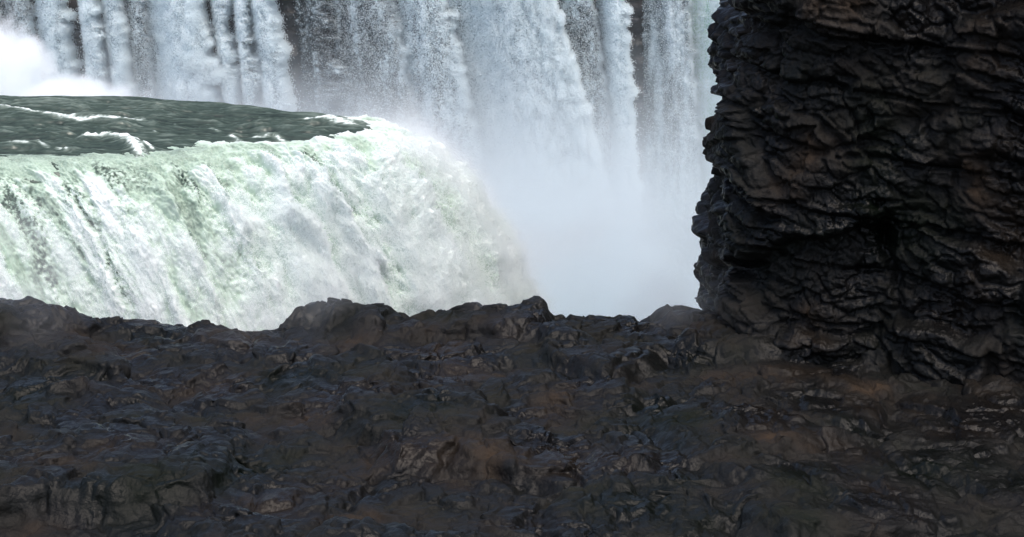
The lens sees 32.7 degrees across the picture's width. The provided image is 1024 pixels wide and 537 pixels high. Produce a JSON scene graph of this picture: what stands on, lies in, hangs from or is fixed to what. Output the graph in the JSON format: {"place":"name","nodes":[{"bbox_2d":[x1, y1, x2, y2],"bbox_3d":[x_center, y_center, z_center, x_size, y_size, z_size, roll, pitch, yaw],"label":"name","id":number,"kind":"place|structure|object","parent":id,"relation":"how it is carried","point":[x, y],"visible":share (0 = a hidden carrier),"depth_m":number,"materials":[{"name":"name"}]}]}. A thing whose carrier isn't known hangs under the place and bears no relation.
{"place":"outdoors","nodes":[
{"label":"outdoors","id":0,"kind":"place"},
{"bbox_2d":[0,95,371,182],"bbox_3d":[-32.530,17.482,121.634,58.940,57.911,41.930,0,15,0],"label":"river","id":1,"kind":"structure","parent":0,"point":[136,126],"depth_m":111.11,"materials":[{"name":"liquid"}]},
{"bbox_2d":[0,114,562,330],"bbox_3d":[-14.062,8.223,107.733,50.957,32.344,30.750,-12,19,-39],"label":"waterfall","id":2,"kind":"structure","parent":0,"point":[255,236],"depth_m":101.92,"materials":[{"name":"liquid"}]},
{"bbox_2d":[0,0,652,317],"bbox_3d":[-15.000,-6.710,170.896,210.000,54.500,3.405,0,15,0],"label":"cliff","id":3,"kind":"structure","parent":0,"point":[287,9],"depth_m":167.71,"materials":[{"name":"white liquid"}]},
{"bbox_2d":[0,5,14,95],"bbox_3d":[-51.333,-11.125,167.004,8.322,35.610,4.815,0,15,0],"label":"waterfall stream","id":4,"kind":"structure","parent":3,"relation":"attached to","point":[4,81],"depth_m":165.97,"materials":[{"name":"white liquid"}]},
{"bbox_2d":[0,0,45,95],"bbox_3d":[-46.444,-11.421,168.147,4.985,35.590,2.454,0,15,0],"label":"waterfall stream","id":5,"kind":"structure","parent":3,"relation":"attached to","point":[22,59],"depth_m":165.48,"materials":[{"name":"white liquid"}]},
{"bbox_2d":[32,0,88,95],"bbox_3d":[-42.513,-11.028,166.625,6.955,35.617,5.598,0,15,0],"label":"waterfall stream","id":6,"kind":"structure","parent":3,"relation":"attached to","point":[62,64],"depth_m":164.06,"materials":[{"name":"white liquid"}]},
{"bbox_2d":[75,0,112,95],"bbox_3d":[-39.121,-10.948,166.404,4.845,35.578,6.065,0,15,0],"label":"waterfall stream","id":7,"kind":"structure","parent":3,"relation":"attached to","point":[96,55],"depth_m":163.54,"materials":[{"name":"white liquid"}]},
{"bbox_2d":[100,0,140,96],"bbox_3d":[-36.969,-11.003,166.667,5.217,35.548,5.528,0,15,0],"label":"waterfall stream","id":8,"kind":"structure","parent":3,"relation":"attached to","point":[118,30],"depth_m":163.91,"materials":[{"name":"white liquid"}]},
{"bbox_2d":[123,0,159,98],"bbox_3d":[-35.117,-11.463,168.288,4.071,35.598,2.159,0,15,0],"label":"waterfall stream","id":9,"kind":"structure","parent":3,"relation":"attached to","point":[141,52],"depth_m":165.45,"materials":[{"name":"grey liquid"}]},
{"bbox_2d":[145,0,223,101],"bbox_3d":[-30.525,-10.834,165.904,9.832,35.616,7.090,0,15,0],"label":"waterfall stream","id":10,"kind":"structure","parent":3,"relation":"attached to","point":[186,60],"depth_m":162.89,"materials":[{"name":"white liquid"}]},
{"bbox_2d":[209,0,244,104],"bbox_3d":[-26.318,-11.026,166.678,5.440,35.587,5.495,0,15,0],"label":"waterfall stream","id":11,"kind":"structure","parent":3,"relation":"attached to","point":[221,14],"depth_m":163.88,"materials":[{"name":"white liquid"}]},
{"bbox_2d":[231,0,264,106],"bbox_3d":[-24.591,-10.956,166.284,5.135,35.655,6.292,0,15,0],"label":"waterfall stream","id":12,"kind":"structure","parent":3,"relation":"attached to","point":[251,77],"depth_m":163.60,"materials":[{"name":"white liquid"}]},
{"bbox_2d":[248,0,303,111],"bbox_3d":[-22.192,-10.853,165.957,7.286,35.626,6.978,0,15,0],"label":"waterfall stream","id":13,"kind":"structure","parent":3,"relation":"attached to","point":[272,49],"depth_m":163.31,"materials":[{"name":"white liquid"}]},
{"bbox_2d":[293,0,348,115],"bbox_3d":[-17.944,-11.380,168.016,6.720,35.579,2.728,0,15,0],"label":"waterfall stream","id":14,"kind":"structure","parent":3,"relation":"attached to","point":[317,67],"depth_m":165.68,"materials":[{"name":"grey liquid"}]},
{"bbox_2d":[327,0,427,134],"bbox_3d":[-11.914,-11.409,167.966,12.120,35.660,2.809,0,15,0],"label":"waterfall stream","id":15,"kind":"structure","parent":3,"relation":"attached to","point":[369,50],"depth_m":165.72,"materials":[{"name":"white liquid"}]},
{"bbox_2d":[390,0,504,214],"bbox_3d":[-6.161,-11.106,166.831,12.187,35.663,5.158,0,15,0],"label":"waterfall stream","id":16,"kind":"structure","parent":3,"relation":"attached to","point":[437,70],"depth_m":164.74,"materials":[{"name":"white liquid"}]},
{"bbox_2d":[445,0,650,320],"bbox_3d":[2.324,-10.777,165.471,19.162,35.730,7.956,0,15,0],"label":"waterfall stream","id":17,"kind":"structure","parent":3,"relation":"attached to","point":[542,160],"depth_m":163.84,"materials":[{"name":"white liquid"}]},
{"bbox_2d":[557,0,630,304],"bbox_3d":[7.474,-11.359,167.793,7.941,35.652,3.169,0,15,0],"label":"waterfall stream","id":18,"kind":"structure","parent":3,"relation":"attached to","point":[582,28],"depth_m":165.23,"materials":[{"name":"white liquid"}]},
{"bbox_2d":[596,0,656,321],"bbox_3d":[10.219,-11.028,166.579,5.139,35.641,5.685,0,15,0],"label":"waterfall stream","id":19,"kind":"structure","parent":3,"relation":"attached to","point":[613,18],"depth_m":165.22,"materials":[{"name":"white liquid"}]},
{"bbox_2d":[640,0,706,317],"bbox_3d":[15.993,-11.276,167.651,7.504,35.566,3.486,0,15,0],"label":"waterfall stream","id":20,"kind":"structure","parent":3,"relation":"attached to","point":[670,133],"depth_m":167.45,"materials":[{"name":"white liquid"}]},
{"bbox_2d":[688,0,721,291],"bbox_3d":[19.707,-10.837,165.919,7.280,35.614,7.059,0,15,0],"label":"waterfall stream","id":21,"kind":"structure","parent":3,"relation":"attached to","point":[703,11],"depth_m":165.49,"materials":[{"name":"white liquid"}]},
{"bbox_2d":[0,296,1023,536],"bbox_3d":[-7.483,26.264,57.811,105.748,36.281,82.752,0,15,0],"label":"rock bank","id":22,"kind":"object","parent":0,"point":[533,416],"visible":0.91,"depth_m":67.90,"materials":[{"name":"black stone"}]},
{"bbox_2d":[691,0,1023,384],"bbox_3d":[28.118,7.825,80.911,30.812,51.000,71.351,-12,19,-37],"label":"gorge wall","id":23,"kind":"structure","parent":0,"point":[863,191],"depth_m":74.73,"materials":[{"name":"black stone"}]}
]}

